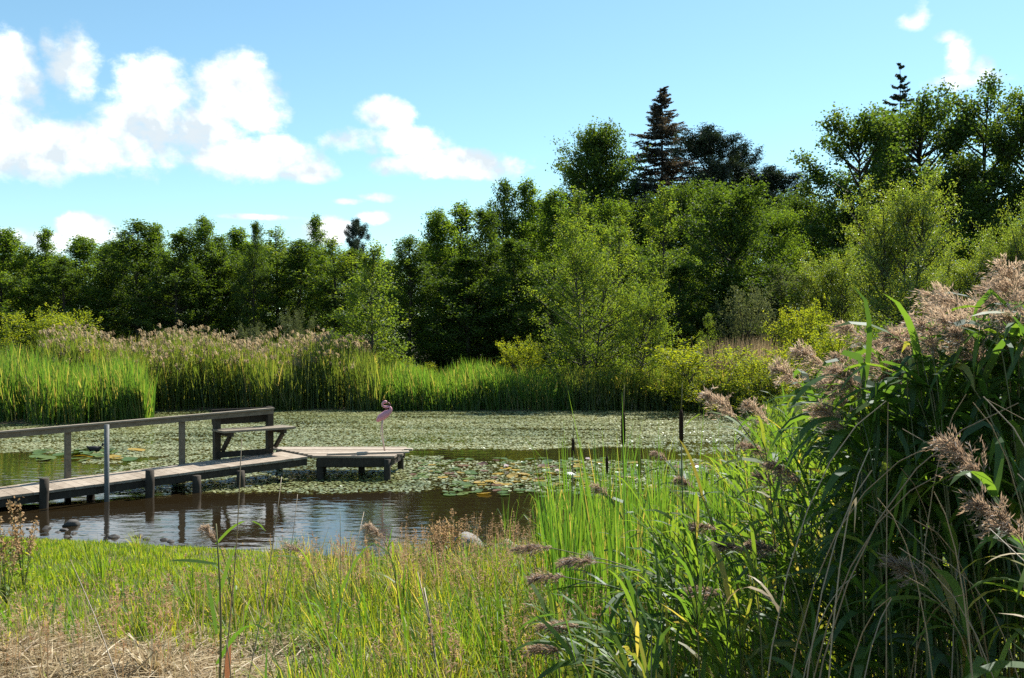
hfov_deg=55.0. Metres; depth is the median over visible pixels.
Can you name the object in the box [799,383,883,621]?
reed
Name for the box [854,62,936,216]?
spruce tree
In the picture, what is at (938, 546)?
reed
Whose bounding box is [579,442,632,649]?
cattail
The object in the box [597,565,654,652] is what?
reed
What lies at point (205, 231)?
alder tree
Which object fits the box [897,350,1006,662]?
reed
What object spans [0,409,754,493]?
floating weed
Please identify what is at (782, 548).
reed
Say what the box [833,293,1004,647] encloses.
reed
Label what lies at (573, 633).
reed
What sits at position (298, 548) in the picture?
reed
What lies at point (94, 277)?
wood tree
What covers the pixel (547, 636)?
reed
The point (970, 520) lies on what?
reed
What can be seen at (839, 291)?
willow bush
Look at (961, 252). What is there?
wood tree
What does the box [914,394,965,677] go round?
dry stalk
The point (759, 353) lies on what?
tall grass
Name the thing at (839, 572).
dry stalk
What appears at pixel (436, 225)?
birch tree
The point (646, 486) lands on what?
cattail
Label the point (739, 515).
reed
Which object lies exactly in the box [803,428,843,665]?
reed
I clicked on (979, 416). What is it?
reed
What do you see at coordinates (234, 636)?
reed shoot
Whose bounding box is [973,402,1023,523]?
dry stalk
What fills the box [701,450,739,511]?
reed
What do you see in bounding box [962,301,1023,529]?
reed
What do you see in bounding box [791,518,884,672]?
reed
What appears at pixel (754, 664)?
reed
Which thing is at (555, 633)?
reed
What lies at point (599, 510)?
cattail
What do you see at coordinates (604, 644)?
reed
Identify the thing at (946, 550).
dry stalk
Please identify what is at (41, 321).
bush
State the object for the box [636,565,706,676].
reed
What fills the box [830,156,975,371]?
willow bush
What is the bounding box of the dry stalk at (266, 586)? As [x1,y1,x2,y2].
[248,477,281,677]
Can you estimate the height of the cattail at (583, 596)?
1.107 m
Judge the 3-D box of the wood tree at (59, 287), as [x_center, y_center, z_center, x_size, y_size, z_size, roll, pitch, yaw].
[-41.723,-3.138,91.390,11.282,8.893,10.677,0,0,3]
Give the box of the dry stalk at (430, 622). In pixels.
[423,588,437,676]
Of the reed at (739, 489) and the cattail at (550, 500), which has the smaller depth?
the reed at (739, 489)
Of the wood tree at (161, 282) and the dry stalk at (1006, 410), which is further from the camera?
the wood tree at (161, 282)
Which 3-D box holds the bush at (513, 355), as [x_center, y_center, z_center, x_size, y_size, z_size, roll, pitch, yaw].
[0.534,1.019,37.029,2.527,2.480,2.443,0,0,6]
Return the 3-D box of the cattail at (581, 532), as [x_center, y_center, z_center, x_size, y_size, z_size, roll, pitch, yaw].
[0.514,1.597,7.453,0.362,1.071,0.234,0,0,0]
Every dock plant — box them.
[0,516,22,606]
[6,496,39,589]
[423,516,453,572]
[434,508,464,568]
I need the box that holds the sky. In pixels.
[0,0,1023,338]
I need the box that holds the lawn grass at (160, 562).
[0,535,545,646]
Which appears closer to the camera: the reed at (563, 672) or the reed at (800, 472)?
the reed at (563, 672)
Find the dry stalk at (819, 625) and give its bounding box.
[803,574,855,677]
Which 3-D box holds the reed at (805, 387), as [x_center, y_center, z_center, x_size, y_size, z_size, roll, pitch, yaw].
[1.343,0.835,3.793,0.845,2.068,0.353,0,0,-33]
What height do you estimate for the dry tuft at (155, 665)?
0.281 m
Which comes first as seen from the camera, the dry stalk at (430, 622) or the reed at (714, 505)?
the dry stalk at (430, 622)
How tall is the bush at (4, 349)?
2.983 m
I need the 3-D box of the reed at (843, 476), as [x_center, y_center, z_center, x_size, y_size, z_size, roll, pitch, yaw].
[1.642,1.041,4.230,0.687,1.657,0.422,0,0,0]
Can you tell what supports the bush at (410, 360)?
on the ground at (20, 421)
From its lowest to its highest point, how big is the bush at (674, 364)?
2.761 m
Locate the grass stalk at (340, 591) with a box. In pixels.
[306,527,372,658]
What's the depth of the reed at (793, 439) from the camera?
5.75 m
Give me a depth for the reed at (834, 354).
4.42 m
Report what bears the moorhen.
on the lily pad
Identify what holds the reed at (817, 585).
on the ground at (20, 421)
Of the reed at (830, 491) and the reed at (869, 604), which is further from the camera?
the reed at (830, 491)
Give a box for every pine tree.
[343,217,370,307]
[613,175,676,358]
[666,121,753,252]
[713,144,777,339]
[731,163,813,266]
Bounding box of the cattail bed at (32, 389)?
[0,340,159,424]
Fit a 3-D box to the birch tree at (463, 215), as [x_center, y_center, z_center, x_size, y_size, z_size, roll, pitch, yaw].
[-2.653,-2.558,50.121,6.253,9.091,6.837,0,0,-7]
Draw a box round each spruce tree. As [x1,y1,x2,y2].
[603,86,751,268]
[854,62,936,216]
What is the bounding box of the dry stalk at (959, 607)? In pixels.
[899,547,993,677]
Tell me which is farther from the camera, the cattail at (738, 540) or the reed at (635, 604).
the cattail at (738, 540)
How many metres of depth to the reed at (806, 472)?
4.42 m
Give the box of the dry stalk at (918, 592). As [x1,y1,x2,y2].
[877,498,932,677]
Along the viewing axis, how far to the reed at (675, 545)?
4.96 m
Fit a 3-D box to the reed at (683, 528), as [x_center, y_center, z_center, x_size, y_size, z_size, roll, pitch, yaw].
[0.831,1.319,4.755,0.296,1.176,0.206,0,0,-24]
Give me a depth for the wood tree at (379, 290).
97.29 m
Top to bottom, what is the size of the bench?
1.120 m
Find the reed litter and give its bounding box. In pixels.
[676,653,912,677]
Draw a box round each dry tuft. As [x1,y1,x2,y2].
[110,633,190,677]
[405,651,464,677]
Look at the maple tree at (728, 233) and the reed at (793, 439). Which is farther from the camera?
the maple tree at (728, 233)
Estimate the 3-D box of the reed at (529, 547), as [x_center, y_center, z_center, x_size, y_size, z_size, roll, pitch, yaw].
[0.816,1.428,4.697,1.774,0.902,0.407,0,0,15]
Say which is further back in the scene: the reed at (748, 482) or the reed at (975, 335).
the reed at (748, 482)
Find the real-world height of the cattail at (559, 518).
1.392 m
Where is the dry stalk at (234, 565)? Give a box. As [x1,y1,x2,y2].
[223,438,241,677]
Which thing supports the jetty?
in the pond water
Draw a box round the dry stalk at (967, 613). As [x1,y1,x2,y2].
[962,573,970,672]
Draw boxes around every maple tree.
[656,172,806,356]
[675,261,826,367]
[741,203,818,347]
[760,183,854,323]
[793,190,909,338]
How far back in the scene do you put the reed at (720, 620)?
3.93 m
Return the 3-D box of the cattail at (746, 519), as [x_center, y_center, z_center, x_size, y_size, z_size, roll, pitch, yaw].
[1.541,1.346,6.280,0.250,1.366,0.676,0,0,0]
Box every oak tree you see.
[510,197,572,255]
[545,116,650,302]
[777,102,947,335]
[829,77,1003,315]
[897,145,1022,310]
[910,68,1023,310]
[968,86,1023,241]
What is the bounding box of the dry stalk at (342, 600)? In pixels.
[319,513,363,677]
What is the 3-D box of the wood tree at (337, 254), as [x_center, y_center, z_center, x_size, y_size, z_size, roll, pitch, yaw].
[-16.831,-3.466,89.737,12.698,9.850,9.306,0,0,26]
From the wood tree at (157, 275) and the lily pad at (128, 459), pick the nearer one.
the lily pad at (128, 459)
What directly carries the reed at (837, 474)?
on the ground at (20, 421)
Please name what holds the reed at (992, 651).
on the ground at (20, 421)
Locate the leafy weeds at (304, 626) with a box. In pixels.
[0,537,1017,677]
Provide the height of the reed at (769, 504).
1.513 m
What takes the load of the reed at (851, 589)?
on the ground at (20, 421)
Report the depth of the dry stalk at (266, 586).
5.15 m
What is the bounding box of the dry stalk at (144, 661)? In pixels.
[126,641,163,677]
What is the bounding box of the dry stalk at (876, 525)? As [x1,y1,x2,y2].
[819,403,1018,677]
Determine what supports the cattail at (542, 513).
on the ground at (20, 421)
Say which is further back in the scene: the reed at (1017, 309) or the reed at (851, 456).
the reed at (851, 456)
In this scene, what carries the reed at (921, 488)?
on the ground at (20, 421)
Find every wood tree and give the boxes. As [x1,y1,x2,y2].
[0,252,48,342]
[3,250,66,324]
[3,257,91,329]
[55,240,141,343]
[68,247,185,337]
[124,251,213,341]
[210,236,298,344]
[240,242,317,341]
[275,250,394,339]
[318,257,419,341]
[322,257,418,356]
[383,238,458,359]
[537,203,603,317]
[537,236,639,358]
[580,195,653,350]
[590,243,672,363]
[605,247,698,355]
[624,191,701,356]
[638,176,736,333]
[653,255,724,359]
[682,181,762,319]
[739,192,822,314]
[783,245,899,362]
[825,225,949,326]
[884,218,997,312]
[928,212,1023,307]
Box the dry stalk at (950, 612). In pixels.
[898,543,959,677]
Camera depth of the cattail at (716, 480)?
7.03 m
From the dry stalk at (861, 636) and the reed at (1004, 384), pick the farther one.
the reed at (1004, 384)
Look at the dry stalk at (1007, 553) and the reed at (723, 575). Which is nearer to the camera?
the dry stalk at (1007, 553)
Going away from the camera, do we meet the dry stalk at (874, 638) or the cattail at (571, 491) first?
the dry stalk at (874, 638)
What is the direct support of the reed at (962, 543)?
on the ground at (20, 421)
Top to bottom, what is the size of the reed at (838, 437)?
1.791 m
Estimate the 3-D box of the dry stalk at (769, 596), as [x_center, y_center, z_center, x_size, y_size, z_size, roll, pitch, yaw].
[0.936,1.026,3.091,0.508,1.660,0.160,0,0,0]
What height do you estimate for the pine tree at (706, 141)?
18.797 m
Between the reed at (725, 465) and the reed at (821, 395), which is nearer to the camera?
the reed at (821, 395)
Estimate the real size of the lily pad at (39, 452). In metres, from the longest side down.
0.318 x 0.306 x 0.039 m
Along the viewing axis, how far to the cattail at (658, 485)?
7.60 m
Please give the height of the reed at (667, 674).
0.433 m
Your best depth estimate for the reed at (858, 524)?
3.98 m
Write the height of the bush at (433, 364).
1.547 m
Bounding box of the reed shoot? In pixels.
[171,521,272,677]
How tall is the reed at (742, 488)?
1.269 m
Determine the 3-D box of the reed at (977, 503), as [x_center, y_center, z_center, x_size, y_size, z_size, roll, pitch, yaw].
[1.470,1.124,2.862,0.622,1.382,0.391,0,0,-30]
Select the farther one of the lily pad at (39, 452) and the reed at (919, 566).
the lily pad at (39, 452)
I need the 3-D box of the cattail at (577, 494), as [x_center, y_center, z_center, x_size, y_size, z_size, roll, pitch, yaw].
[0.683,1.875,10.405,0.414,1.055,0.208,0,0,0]
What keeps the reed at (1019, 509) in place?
on the ground at (20, 421)
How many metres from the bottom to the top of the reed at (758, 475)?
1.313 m
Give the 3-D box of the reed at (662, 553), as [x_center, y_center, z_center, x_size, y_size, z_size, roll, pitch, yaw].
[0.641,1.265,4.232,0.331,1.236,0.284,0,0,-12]
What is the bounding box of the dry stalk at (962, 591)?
[934,492,972,677]
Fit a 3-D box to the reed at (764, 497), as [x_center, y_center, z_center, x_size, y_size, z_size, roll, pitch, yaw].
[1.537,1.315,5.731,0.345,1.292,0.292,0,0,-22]
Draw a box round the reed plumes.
[34,320,375,379]
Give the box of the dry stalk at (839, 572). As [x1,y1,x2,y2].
[828,448,869,677]
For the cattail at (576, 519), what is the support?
on the ground at (20, 421)
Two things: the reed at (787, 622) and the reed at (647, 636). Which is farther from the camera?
the reed at (647, 636)
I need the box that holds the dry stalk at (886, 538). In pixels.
[886,402,888,677]
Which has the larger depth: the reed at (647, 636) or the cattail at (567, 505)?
the cattail at (567, 505)
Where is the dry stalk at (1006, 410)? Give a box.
[987,399,1023,419]
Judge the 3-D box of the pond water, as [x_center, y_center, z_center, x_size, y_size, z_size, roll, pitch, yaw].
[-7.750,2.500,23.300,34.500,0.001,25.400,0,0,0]
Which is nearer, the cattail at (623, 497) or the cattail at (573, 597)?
the cattail at (573, 597)
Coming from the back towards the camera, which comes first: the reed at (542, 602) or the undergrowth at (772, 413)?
the undergrowth at (772, 413)
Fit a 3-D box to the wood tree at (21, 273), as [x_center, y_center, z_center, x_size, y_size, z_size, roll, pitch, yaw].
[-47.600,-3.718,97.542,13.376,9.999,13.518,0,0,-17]
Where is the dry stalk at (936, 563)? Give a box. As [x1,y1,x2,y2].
[867,504,983,662]
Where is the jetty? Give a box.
[0,408,412,508]
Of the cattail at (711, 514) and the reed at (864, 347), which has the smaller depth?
the reed at (864, 347)
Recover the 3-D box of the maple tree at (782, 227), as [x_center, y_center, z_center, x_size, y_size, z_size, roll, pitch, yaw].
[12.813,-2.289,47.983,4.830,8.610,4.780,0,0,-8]
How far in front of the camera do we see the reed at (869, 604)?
4.13 m
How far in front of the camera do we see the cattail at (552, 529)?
8.05 m
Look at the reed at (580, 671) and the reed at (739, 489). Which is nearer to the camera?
the reed at (580, 671)
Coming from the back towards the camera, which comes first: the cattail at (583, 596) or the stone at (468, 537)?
the stone at (468, 537)
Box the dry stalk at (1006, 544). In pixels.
[989,528,1023,560]
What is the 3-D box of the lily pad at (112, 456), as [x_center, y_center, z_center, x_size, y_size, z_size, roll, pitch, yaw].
[-8.399,2.467,20.675,0.352,0.023,0.347,2,5,32]
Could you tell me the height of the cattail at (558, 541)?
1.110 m
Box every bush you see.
[0,303,82,365]
[0,327,29,362]
[33,306,103,343]
[236,320,276,350]
[276,305,318,349]
[316,328,364,348]
[385,350,414,367]
[396,359,438,376]
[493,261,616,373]
[495,333,549,379]
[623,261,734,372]
[624,337,782,412]
[709,280,794,366]
[711,345,815,414]
[752,259,816,368]
[761,293,841,390]
[771,315,861,400]
[781,240,882,374]
[817,313,916,365]
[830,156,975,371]
[897,229,1021,318]
[968,187,1023,307]
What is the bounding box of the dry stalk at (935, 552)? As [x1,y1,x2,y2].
[901,468,950,677]
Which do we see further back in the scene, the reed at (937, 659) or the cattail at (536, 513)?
the cattail at (536, 513)
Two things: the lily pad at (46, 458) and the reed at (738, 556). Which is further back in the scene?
the lily pad at (46, 458)
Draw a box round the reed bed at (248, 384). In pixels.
[22,319,397,410]
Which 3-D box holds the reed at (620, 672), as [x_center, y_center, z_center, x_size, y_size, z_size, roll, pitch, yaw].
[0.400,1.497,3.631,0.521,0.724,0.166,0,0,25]
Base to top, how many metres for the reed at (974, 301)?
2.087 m
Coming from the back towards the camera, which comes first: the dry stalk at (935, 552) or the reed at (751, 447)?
the reed at (751, 447)
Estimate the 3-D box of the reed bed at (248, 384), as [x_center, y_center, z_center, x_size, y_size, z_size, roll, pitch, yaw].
[-10.904,0.967,36.900,13.076,3.567,6.528,0,0,0]
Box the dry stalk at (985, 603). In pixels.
[921,550,1017,677]
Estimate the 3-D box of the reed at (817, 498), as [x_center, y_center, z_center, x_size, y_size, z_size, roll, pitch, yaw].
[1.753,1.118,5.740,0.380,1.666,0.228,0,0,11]
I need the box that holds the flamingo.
[376,400,391,450]
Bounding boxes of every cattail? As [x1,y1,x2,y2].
[496,494,519,541]
[512,479,607,600]
[516,424,584,568]
[518,475,573,541]
[520,473,592,585]
[521,496,545,540]
[523,493,547,536]
[525,479,557,543]
[532,447,583,615]
[533,495,563,547]
[534,462,572,549]
[535,443,634,577]
[538,493,609,657]
[538,512,553,562]
[539,466,615,600]
[539,484,562,516]
[543,436,581,593]
[545,468,590,619]
[545,476,571,535]
[545,490,564,572]
[546,441,585,608]
[546,516,550,568]
[547,453,641,650]
[547,469,594,643]
[548,437,614,550]
[549,479,579,616]
[549,490,585,548]
[552,485,642,659]
[554,471,592,524]
[555,489,602,597]
[557,438,628,597]
[562,484,582,535]
[562,500,592,665]
[563,475,585,525]
[568,393,642,660]
[575,455,629,552]
[576,432,644,596]
[577,420,642,574]
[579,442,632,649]
[579,468,604,619]
[579,506,619,605]
[581,432,637,576]
[581,467,625,574]
[585,443,636,570]
[585,462,704,586]
[587,468,632,622]
[588,423,639,647]
[602,447,648,599]
[602,470,678,605]
[613,436,649,608]
[617,433,673,579]
[619,454,671,666]
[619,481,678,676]
[624,432,676,539]
[625,434,676,563]
[626,476,706,671]
[627,430,700,646]
[627,441,665,537]
[627,447,702,532]
[627,450,680,563]
[627,506,649,610]
[628,445,693,610]
[629,437,685,616]
[629,459,678,597]
[630,481,653,574]
[634,466,694,556]
[635,451,683,670]
[641,443,678,539]
[646,431,735,614]
[646,445,674,534]
[646,446,677,535]
[651,449,685,503]
[666,476,738,633]
[674,392,721,676]
[674,468,702,603]
[678,461,729,521]
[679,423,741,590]
[679,485,736,656]
[680,477,733,627]
[681,448,724,513]
[683,460,732,617]
[685,461,732,574]
[689,463,738,552]
[693,448,770,641]
[703,460,739,531]
[704,467,753,591]
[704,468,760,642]
[712,433,821,669]
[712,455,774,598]
[715,502,743,629]
[723,460,764,638]
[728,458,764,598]
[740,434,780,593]
[743,507,778,625]
[754,431,804,662]
[766,474,808,656]
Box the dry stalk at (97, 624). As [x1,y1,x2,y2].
[70,560,116,677]
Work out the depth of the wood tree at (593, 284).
58.59 m
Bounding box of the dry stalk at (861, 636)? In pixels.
[848,597,890,677]
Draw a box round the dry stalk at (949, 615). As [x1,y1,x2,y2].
[905,576,969,662]
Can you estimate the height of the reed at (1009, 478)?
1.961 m
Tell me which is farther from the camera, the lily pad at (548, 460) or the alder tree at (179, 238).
the alder tree at (179, 238)
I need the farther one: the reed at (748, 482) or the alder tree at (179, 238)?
the alder tree at (179, 238)
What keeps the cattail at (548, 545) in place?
on the ground at (20, 421)
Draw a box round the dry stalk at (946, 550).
[917,515,974,659]
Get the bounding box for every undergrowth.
[158,357,814,406]
[633,388,939,513]
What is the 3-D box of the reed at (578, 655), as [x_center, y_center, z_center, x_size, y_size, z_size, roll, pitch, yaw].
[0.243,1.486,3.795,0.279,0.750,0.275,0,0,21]
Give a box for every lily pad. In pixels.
[32,451,46,453]
[36,455,56,459]
[36,457,53,459]
[79,451,94,454]
[109,454,120,457]
[122,457,136,460]
[128,448,145,450]
[506,473,517,477]
[542,459,552,463]
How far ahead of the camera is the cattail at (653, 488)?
7.61 m
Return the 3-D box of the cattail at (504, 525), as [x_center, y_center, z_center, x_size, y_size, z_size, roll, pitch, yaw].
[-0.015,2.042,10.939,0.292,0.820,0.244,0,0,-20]
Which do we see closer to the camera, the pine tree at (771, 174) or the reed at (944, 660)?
the reed at (944, 660)
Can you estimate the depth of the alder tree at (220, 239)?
76.80 m
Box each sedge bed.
[354,357,577,410]
[553,361,784,414]
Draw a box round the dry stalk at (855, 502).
[790,441,939,677]
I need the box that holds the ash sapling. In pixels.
[695,312,719,371]
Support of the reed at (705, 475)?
on the ground at (20, 421)
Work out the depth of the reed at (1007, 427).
3.71 m
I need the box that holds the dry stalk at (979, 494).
[903,429,1023,587]
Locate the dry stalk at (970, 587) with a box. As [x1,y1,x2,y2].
[914,520,988,660]
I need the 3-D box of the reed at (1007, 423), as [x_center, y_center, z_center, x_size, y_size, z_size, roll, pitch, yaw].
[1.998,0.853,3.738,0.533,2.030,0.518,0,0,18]
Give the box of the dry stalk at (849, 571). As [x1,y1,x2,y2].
[813,469,949,677]
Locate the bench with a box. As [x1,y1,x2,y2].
[212,406,295,459]
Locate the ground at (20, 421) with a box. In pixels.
[0,339,997,677]
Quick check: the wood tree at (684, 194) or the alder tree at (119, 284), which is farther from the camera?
the alder tree at (119, 284)
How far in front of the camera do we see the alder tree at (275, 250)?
77.43 m
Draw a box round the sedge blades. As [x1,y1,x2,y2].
[0,518,985,677]
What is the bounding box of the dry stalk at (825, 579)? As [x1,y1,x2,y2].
[806,470,871,677]
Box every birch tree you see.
[322,238,419,368]
[368,234,453,367]
[387,207,481,372]
[402,253,532,372]
[408,200,504,368]
[436,205,534,362]
[439,236,578,373]
[474,177,538,356]
[490,176,567,364]
[509,185,602,367]
[525,185,635,367]
[566,211,665,370]
[620,181,703,366]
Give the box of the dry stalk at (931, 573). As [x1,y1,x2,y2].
[920,439,977,677]
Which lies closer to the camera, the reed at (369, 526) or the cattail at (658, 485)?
the reed at (369, 526)
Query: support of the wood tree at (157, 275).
on the ground at (20, 421)
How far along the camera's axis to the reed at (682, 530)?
5.06 m
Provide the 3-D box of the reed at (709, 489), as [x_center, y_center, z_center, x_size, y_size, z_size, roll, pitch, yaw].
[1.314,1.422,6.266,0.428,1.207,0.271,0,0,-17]
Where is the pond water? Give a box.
[0,410,755,556]
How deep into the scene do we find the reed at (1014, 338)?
3.60 m
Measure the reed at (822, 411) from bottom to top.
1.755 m
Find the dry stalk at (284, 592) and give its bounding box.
[268,494,297,675]
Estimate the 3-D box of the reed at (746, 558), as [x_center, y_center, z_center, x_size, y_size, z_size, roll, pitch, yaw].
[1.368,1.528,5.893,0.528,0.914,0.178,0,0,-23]
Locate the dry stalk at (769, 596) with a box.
[724,401,885,677]
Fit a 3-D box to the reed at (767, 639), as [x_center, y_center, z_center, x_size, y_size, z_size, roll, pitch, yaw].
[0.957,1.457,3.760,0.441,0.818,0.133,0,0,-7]
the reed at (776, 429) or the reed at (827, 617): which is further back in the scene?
the reed at (776, 429)
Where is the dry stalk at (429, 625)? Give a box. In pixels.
[417,572,438,676]
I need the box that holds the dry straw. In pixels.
[0,607,1018,677]
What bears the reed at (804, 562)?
on the ground at (20, 421)
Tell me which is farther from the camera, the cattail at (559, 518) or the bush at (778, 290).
the bush at (778, 290)
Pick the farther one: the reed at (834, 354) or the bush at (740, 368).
the bush at (740, 368)
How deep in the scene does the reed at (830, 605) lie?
4.43 m
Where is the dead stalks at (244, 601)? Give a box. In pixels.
[0,495,822,677]
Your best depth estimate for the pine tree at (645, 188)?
75.50 m
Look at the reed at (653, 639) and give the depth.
4.96 m
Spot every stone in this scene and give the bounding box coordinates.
[62,519,80,526]
[108,534,119,537]
[453,532,483,558]
[492,539,519,556]
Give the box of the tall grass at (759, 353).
[690,335,789,388]
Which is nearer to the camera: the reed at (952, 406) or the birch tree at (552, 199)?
the reed at (952, 406)
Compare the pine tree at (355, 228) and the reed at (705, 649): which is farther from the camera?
the pine tree at (355, 228)
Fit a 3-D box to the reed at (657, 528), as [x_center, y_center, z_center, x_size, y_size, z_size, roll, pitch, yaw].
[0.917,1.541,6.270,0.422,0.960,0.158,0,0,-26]
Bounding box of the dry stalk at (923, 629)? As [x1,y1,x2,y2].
[910,594,965,677]
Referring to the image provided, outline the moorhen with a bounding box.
[86,443,103,450]
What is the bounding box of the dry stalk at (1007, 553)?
[986,540,1023,563]
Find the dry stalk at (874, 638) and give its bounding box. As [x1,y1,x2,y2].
[864,598,891,677]
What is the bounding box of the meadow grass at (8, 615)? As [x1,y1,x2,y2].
[0,510,1023,677]
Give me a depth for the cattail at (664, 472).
7.80 m
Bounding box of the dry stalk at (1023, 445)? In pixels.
[983,396,1023,616]
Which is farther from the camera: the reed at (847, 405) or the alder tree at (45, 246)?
the alder tree at (45, 246)
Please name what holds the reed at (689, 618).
on the ground at (20, 421)
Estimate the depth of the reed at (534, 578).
4.50 m
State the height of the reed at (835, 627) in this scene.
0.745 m
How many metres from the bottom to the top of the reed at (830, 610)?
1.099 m
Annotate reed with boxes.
[197,522,236,622]
[273,539,330,621]
[356,522,406,650]
[507,537,810,669]
[512,640,724,677]
[518,608,709,677]
[518,609,600,677]
[522,569,568,677]
[522,623,574,676]
[523,590,603,677]
[524,602,568,661]
[525,568,760,677]
[526,609,585,677]
[536,589,588,677]
[539,623,597,677]
[545,606,602,677]
[545,619,624,672]
[547,607,600,672]
[551,593,621,677]
[551,622,601,677]
[554,551,803,672]
[559,639,601,677]
[561,620,645,677]
[561,662,607,677]
[564,648,627,677]
[567,624,622,662]
[570,599,607,676]
[585,616,629,672]
[586,585,641,677]
[588,555,680,677]
[589,482,647,604]
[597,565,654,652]
[603,569,663,677]
[604,578,657,639]
[605,633,665,677]
[613,583,677,677]
[614,474,689,676]
[617,511,695,633]
[619,606,666,676]
[620,503,683,672]
[620,562,697,676]
[621,613,679,677]
[622,595,719,663]
[625,529,669,669]
[626,597,654,659]
[627,610,693,677]
[629,620,689,654]
[630,569,720,677]
[631,509,647,540]
[635,560,705,674]
[636,500,680,652]
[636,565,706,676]
[637,517,729,671]
[637,603,717,677]
[639,558,723,677]
[642,450,701,578]
[642,509,737,638]
[642,511,676,564]
[647,500,719,662]
[652,656,697,677]
[653,526,764,677]
[654,516,693,677]
[655,557,711,677]
[660,501,719,670]
[662,604,734,677]
[663,438,730,629]
[664,484,718,676]
[664,536,711,614]
[667,490,763,668]
[668,540,726,677]
[668,542,713,673]
[669,490,717,522]
[671,473,766,600]
[673,595,709,676]
[676,472,741,628]
[678,529,753,644]
[678,565,736,652]
[681,584,867,677]
[682,595,755,677]
[683,385,810,665]
[685,515,806,624]
[685,554,751,674]
[688,555,785,677]
[688,579,774,677]
[695,460,787,674]
[695,470,746,586]
[696,535,746,677]
[697,435,774,674]
[698,488,734,572]
[698,536,789,671]
[700,515,783,677]
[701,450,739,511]
[701,587,782,677]
[705,617,776,677]
[709,443,736,514]
[709,577,758,677]
[710,462,764,675]
[710,534,870,676]
[711,458,767,559]
[711,599,797,677]
[714,424,756,553]
[714,580,811,673]
[716,523,765,598]
[717,440,855,661]
[717,602,822,677]
[720,459,791,649]
[722,539,771,677]
[723,449,774,584]
[723,591,760,675]
[723,594,766,677]
[725,460,757,640]
[726,506,758,613]
[729,449,772,540]
[730,415,784,677]
[731,604,817,670]
[732,397,818,622]
[732,582,806,677]
[733,436,876,650]
[733,461,872,675]
[733,491,787,676]
[737,535,810,642]
[740,536,896,676]
[740,583,786,677]
[743,592,785,677]
[744,474,806,561]
[746,462,819,675]
[746,470,797,661]
[747,424,793,625]
[747,605,826,677]
[751,355,851,592]
[757,514,822,641]
[757,558,840,677]
[760,494,833,613]
[763,373,912,670]
[763,487,825,662]
[764,391,828,507]
[764,523,811,643]
[764,608,800,660]
[765,537,821,677]
[765,571,828,677]
[767,384,827,594]
[768,371,936,677]
[770,410,825,603]
[771,361,910,677]
[771,388,912,673]
[772,454,843,672]
[773,413,897,661]
[775,408,811,567]
[775,442,804,578]
[779,339,927,677]
[779,452,835,668]
[779,559,830,662]
[780,421,919,677]
[781,431,922,677]
[782,393,888,664]
[782,481,835,661]
[783,399,944,677]
[783,403,943,677]
[784,345,875,676]
[784,363,894,617]
[784,403,826,642]
[784,590,884,673]
[786,350,916,674]
[786,450,819,583]
[787,288,941,677]
[787,395,894,671]
[790,363,932,657]
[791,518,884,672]
[793,533,873,675]
[794,389,911,675]
[795,452,878,669]
[795,455,851,671]
[795,524,862,677]
[798,345,889,677]
[798,436,869,672]
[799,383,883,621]
[800,478,847,672]
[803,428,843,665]
[806,567,850,662]
[807,346,893,673]
[808,349,1001,674]
[808,370,966,677]
[810,385,912,677]
[813,595,851,674]
[814,560,852,673]
[815,356,977,636]
[815,485,854,660]
[817,482,875,641]
[819,364,926,675]
[819,395,923,670]
[820,354,956,677]
[821,586,900,677]
[822,315,975,677]
[822,422,1017,665]
[824,400,940,662]
[826,341,979,677]
[827,317,975,634]
[827,374,1004,672]
[827,405,995,677]
[832,488,871,630]
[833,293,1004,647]
[838,360,1020,677]
[838,552,1018,677]
[842,342,871,486]
[842,393,984,677]
[844,332,965,597]
[846,342,975,674]
[850,395,939,571]
[852,346,1011,677]
[858,396,1023,644]
[867,353,993,677]
[869,366,1023,651]
[872,370,1023,677]
[874,341,1023,649]
[875,323,955,625]
[876,311,986,614]
[877,323,979,628]
[877,353,951,653]
[878,368,1004,650]
[879,327,978,609]
[880,309,1015,647]
[883,329,968,641]
[885,324,1016,676]
[888,337,1014,677]
[893,358,1023,600]
[894,324,1023,673]
[894,328,1022,656]
[896,357,1023,676]
[897,284,994,655]
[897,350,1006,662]
[902,424,1023,648]
[905,281,1017,469]
[906,305,1023,614]
[909,307,1023,625]
[910,304,1010,617]
[912,422,1015,672]
[916,322,1023,673]
[919,292,1022,617]
[920,304,1023,615]
[921,339,977,661]
[922,383,1023,677]
[926,313,1020,677]
[927,280,1023,624]
[927,283,972,660]
[927,321,983,661]
[928,290,1017,455]
[935,344,1023,677]
[937,408,1007,602]
[941,339,1021,588]
[942,322,1023,639]
[945,302,1023,619]
[946,411,1023,669]
[953,318,1023,555]
[955,289,1023,421]
[955,328,1023,654]
[955,330,1023,668]
[955,483,1023,677]
[960,276,1023,536]
[961,278,1023,660]
[962,289,1017,566]
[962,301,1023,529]
[972,311,1023,552]
[974,253,1023,590]
[993,335,1023,542]
[996,313,1023,604]
[996,433,1010,659]
[1005,272,1023,389]
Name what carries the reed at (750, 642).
on the ground at (20, 421)
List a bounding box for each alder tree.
[0,225,86,349]
[0,226,62,353]
[0,243,55,353]
[14,255,111,345]
[34,234,141,333]
[71,218,193,347]
[79,234,150,349]
[79,242,134,346]
[109,229,231,345]
[124,222,185,348]
[147,223,226,346]
[170,234,270,346]
[174,213,239,348]
[196,225,290,351]
[222,219,280,345]
[229,224,315,346]
[235,238,350,349]
[274,234,373,343]
[288,212,348,344]
[303,248,387,343]
[513,211,650,386]
[594,275,681,387]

